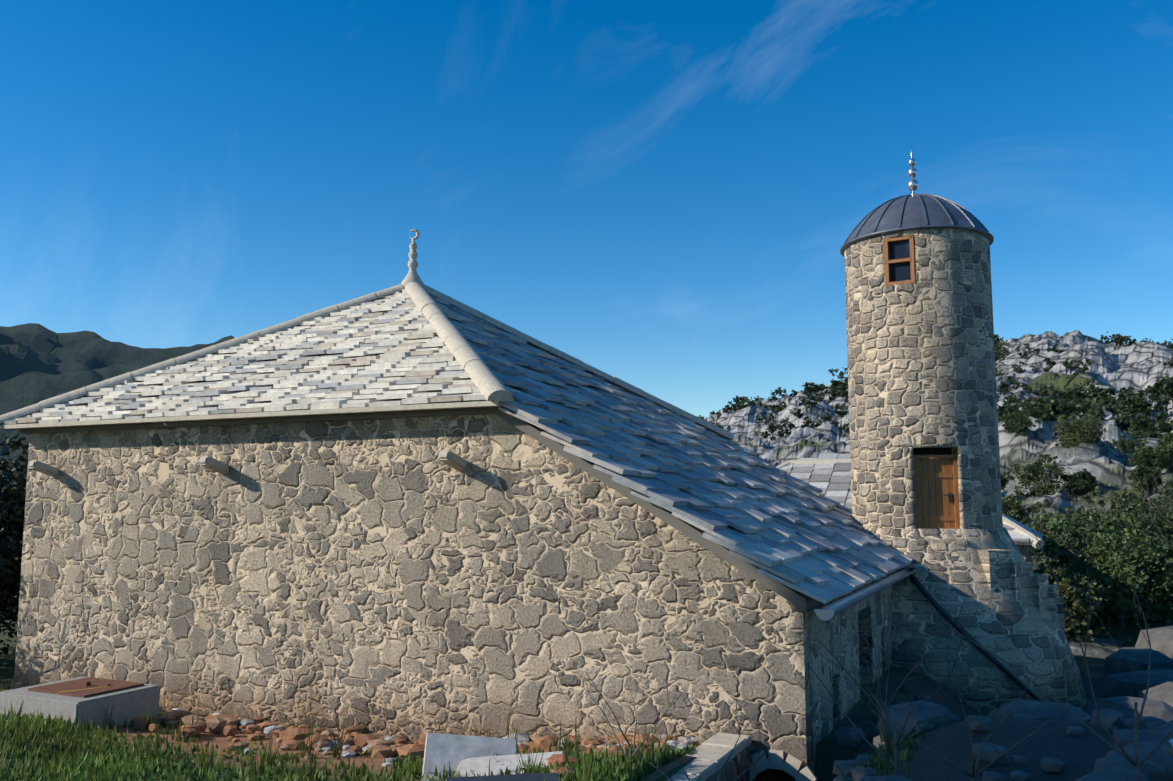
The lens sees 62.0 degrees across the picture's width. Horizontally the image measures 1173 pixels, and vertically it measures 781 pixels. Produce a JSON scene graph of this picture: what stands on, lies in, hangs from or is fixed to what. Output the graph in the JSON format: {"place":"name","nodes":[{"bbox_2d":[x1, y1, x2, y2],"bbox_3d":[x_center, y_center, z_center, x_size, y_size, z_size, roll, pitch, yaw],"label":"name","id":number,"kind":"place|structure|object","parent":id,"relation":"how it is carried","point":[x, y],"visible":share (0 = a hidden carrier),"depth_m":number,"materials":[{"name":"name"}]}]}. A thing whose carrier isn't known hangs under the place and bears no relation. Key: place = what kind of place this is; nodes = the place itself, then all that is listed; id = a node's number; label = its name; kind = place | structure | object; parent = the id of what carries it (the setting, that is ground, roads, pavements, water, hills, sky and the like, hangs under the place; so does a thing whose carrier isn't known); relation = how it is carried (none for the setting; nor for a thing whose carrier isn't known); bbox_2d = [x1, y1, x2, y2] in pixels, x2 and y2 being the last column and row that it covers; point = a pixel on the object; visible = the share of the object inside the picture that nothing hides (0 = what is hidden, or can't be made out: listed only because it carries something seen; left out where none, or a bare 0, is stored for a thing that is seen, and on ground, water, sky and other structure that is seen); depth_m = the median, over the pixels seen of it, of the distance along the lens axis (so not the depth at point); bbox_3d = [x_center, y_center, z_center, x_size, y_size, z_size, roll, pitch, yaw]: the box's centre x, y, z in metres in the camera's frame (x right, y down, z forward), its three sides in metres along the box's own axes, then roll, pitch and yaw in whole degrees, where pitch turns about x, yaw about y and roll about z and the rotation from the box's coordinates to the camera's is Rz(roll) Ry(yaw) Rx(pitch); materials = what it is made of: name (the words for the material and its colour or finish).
{"place":"outdoors","nodes":[
{"label":"outdoors","id":0,"kind":"place"},
{"bbox_2d":[0,323,234,484],"bbox_3d":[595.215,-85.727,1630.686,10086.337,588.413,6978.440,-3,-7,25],"label":"mountain","id":1,"kind":"structure","parent":0,"point":[38,363],"depth_m":1919.67,"materials":[{"name":"green plant"}]},
{"bbox_2d":[0,678,933,780],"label":"grass","id":2,"kind":"structure","parent":0,"point":[48,749],"depth_m":8.78,"materials":[{"name":"green plant"}]},
{"bbox_2d":[0,596,1149,780],"bbox_3d":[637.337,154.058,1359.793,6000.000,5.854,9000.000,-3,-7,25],"label":"ground","id":3,"kind":"structure","parent":0,"point":[1078,756],"depth_m":8.52,"materials":[{"name":"brown soil"}]},
{"bbox_2d":[0,677,159,727],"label":"concrete box","id":4,"kind":"object","parent":3,"relation":"on","point":[127,703],"visible":0.44,"depth_m":11.53,"materials":[{"name":"grey concrete"}]},
{"bbox_2d":[28,677,143,697],"bbox_3d":[-6.128,3.610,11.969,1.000,0.072,0.840,-3,-7,25],"label":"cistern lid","id":5,"kind":"object","parent":4,"relation":"on","point":[85,684],"visible":0.98,"depth_m":11.90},
{"bbox_2d":[33,706,704,765],"bbox_3d":[-3.202,3.723,10.807,9.136,0.582,1.875,-3,-7,25],"label":"rubble","id":6,"kind":"object","parent":3,"relation":"on","point":[228,724],"visible":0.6,"depth_m":10.76,"materials":[{"name":"stone"}]},
{"bbox_2d":[14,414,820,780],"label":"mosque walls","id":7,"kind":"structure","parent":3,"relation":"on","point":[388,576],"depth_m":11.50,"materials":[{"name":"beige stone"}]},
{"bbox_2d":[28,450,466,476],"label":"wall pegs","id":8,"kind":"object","parent":7,"relation":"attached to","point":[453,460],"depth_m":12.55,"materials":[{"name":"stone"}]},
{"bbox_2d":[19,324,896,611],"bbox_3d":[-1.414,0.531,15.732,11.680,4.554,8.200,-3,-7,25],"label":"roof base","id":9,"kind":"object","parent":7,"relation":"on","point":[747,568],"visible":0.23,"depth_m":10.95,"materials":[{"name":"grey stone"}]},
{"bbox_2d":[0,289,485,424],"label":"roof slabs","id":10,"kind":"structure","parent":9,"relation":"on","point":[369,330],"depth_m":13.62,"materials":[{"name":"grey stone"}]},
{"bbox_2d":[0,401,501,429],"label":"eave cornice","id":11,"kind":"structure","parent":9,"relation":"attached to","point":[456,405],"depth_m":12.18,"materials":[{"name":"stone"}]},
{"bbox_2d":[4,299,723,437],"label":"roof slopes","id":12,"kind":"structure","parent":9,"relation":"on","point":[252,343],"depth_m":15.74,"materials":[{"name":"grey stone"}]},
{"bbox_2d":[0,282,733,439],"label":"hip caps","id":13,"kind":"object","parent":9,"relation":"on","point":[487,381],"visible":0.79,"depth_m":15.32,"materials":[{"name":"stone"}]},
{"bbox_2d":[401,229,423,285],"bbox_3d":[-2.985,-2.243,16.792,0.414,1.098,0.414,-3,-7,25],"label":"roof finial","id":14,"kind":"object","parent":13,"relation":"on","point":[412,275],"visible":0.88,"depth_m":16.72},
{"bbox_2d":[431,296,912,603],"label":"roof slabs","id":15,"kind":"structure","parent":9,"relation":"on","point":[811,542],"depth_m":12.57,"materials":[{"name":"grey stone"}]},
{"bbox_2d":[814,568,917,620],"bbox_3d":[3.527,2.368,11.742,0.190,0.099,6.262,-3,-7,25],"label":"gutter","id":16,"kind":"object","parent":9,"relation":"attached to","point":[828,612],"visible":0.98,"depth_m":10.58,"materials":[{"name":"silver metal"}]},
{"bbox_2d":[367,745,578,777],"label":"loose stones","id":17,"kind":"object","parent":3,"relation":"on","point":[380,751],"visible":0.38,"depth_m":8.21,"materials":[{"name":"beige stone"}]},
{"bbox_2d":[422,733,563,780],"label":"white slabs","id":18,"kind":"structure","parent":3,"relation":"on","point":[462,754],"depth_m":8.42,"materials":[{"name":"white stone"}]},
{"bbox_2d":[445,772,559,780],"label":"stone slab","id":19,"kind":"structure","parent":3,"relation":"on","point":[553,776],"depth_m":7.32,"materials":[{"name":"grey stone"}]},
{"bbox_2d":[705,746,749,780],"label":"wall","id":20,"kind":"structure","parent":3,"relation":"on","point":[739,765],"depth_m":9.11,"materials":[{"name":"grey stone"}]},
{"bbox_2d":[666,732,750,780],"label":"wall coping","id":21,"kind":"object","parent":20,"relation":"on","point":[712,753],"depth_m":8.75,"materials":[{"name":"stone"}]},
{"bbox_2d":[749,749,816,780],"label":"arch stones","id":22,"kind":"object","parent":3,"relation":"on","point":[791,765],"visible":0.81,"depth_m":9.34,"materials":[{"name":"grey stone"}]},
{"bbox_2d":[566,406,1172,780],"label":"saplings","id":23,"kind":"object","parent":3,"relation":"on","point":[1137,764],"visible":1,"depth_m":5.85,"materials":[{"name":"plant"}]},
{"bbox_2d":[852,527,1086,715],"bbox_3d":[5.543,3.966,15.748,4.600,3.500,4.600,-3,-7,25],"label":"stone tower base","id":24,"kind":"object","parent":3,"relation":"on","point":[1027,639],"visible":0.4,"depth_m":14.11,"materials":[{"name":"grey stone"}]},
{"bbox_2d":[916,539,966,544],"bbox_3d":[5.353,2.291,14.792,0.720,0.080,0.300,-1,-6,9],"label":"minaret landing","id":25,"kind":"object","parent":24,"relation":"on","point":[949,541],"visible":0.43,"depth_m":14.65,"materials":[{"name":"grey stone"}]},
{"bbox_2d":[910,567,1043,700],"bbox_3d":[5.673,3.627,13.876,1.994,2.126,0.472,-2,-7,20],"label":"down pipe","id":26,"kind":"object","parent":24,"relation":"attached to","point":[989,656],"visible":0.75,"depth_m":13.74,"materials":[{"name":"grey metal"}]},
{"bbox_2d":[977,549,1064,633],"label":"minaret steps","id":27,"kind":"structure","parent":24,"relation":"on","point":[1020,580],"depth_m":14.43,"materials":[{"name":"grey stone"}]},
{"bbox_2d":[833,626,1172,780],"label":"boulders","id":28,"kind":"object","parent":3,"relation":"on","point":[1125,687],"visible":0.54,"depth_m":8.22,"materials":[{"name":"grey stone"}]},
{"bbox_2d":[1016,544,1031,561],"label":"house walls","id":29,"kind":"structure","parent":3,"relation":"on","point":[1025,550],"depth_m":21.28,"materials":[{"name":"grey stone"}]},
{"bbox_2d":[0,0,1172,418],"label":"sky","id":30,"kind":"structure","parent":0,"point":[665,197],"materials":[{"name":"blue"}]},
{"bbox_2d":[818,572,892,739],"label":"side wall","id":31,"kind":"structure","parent":0,"point":[851,637],"depth_m":11.48,"materials":[{"name":"grey stone"}]},
{"bbox_2d":[776,459,1044,549],"bbox_3d":[6.119,2.660,23.828,9.120,2.090,3.205,-3,-7,25],"label":"roof ridge cap","id":32,"kind":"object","parent":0,"point":[1021,530],"depth_m":21.35,"materials":[{"name":"grey stone"}]},
{"bbox_2d":[884,234,959,528],"bbox_3d":[5.217,-0.091,15.199,0.975,4.735,0.247,-1,-6,12],"label":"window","id":33,"kind":"structure","parent":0,"point":[935,478],"depth_m":15.07,"materials":[{"name":"brown wood"}]},
{"bbox_2d":[944,493,950,501],"bbox_3d":[5.538,1.639,14.988,0.105,0.140,0.067,-1,-6,9],"label":"door handle","id":34,"kind":"object","parent":33,"relation":"attached to","point":[949,496],"visible":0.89,"depth_m":14.96,"materials":[{"name":"grey metal"}]},
{"bbox_2d":[844,228,1002,528],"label":"stone tower","id":35,"kind":"structure","parent":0,"point":[921,361],"depth_m":15.26,"materials":[{"name":"grey stone"}]},
{"bbox_2d":[840,195,993,256],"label":"dome roof","id":36,"kind":"structure","parent":35,"relation":"on","point":[913,216],"depth_m":15.62,"materials":[{"name":"grey metal"}]},
{"bbox_2d":[907,145,917,194],"bbox_3d":[5.543,-3.713,16.597,0.180,0.960,0.180,-3,-7,25],"label":"finial","id":37,"kind":"object","parent":36,"relation":"on","point":[912,185],"visible":0.98,"depth_m":16.54,"materials":[{"name":"silver metal"}]},
{"bbox_2d":[844,193,988,243],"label":"dome ribs","id":38,"kind":"object","parent":36,"relation":"on","point":[919,196],"visible":0.21,"depth_m":15.88,"materials":[{"name":"grey metal"}]},
{"bbox_2d":[913,448,951,454],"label":"lintel","id":39,"kind":"structure","parent":35,"relation":"in","point":[932,451],"depth_m":15.23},
{"bbox_2d":[811,475,1042,543],"bbox_3d":[6.757,2.812,25.158,8.950,1.860,6.000,-3,-7,25],"label":"roof base","id":40,"kind":"object","parent":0,"point":[1038,534],"visible":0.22,"depth_m":24.49,"materials":[{"name":"grey stone"}]},
{"bbox_2d":[779,453,1041,542],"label":"house slabs","id":41,"kind":"structure","parent":40,"relation":"on","point":[832,481],"depth_m":24.72,"materials":[{"name":"grey stone"}]},
{"bbox_2d":[707,330,1172,677],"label":"karst hill","id":42,"kind":"structure","parent":0,"point":[1118,366],"depth_m":85.86,"materials":[{"name":"grey stone"}]}
]}

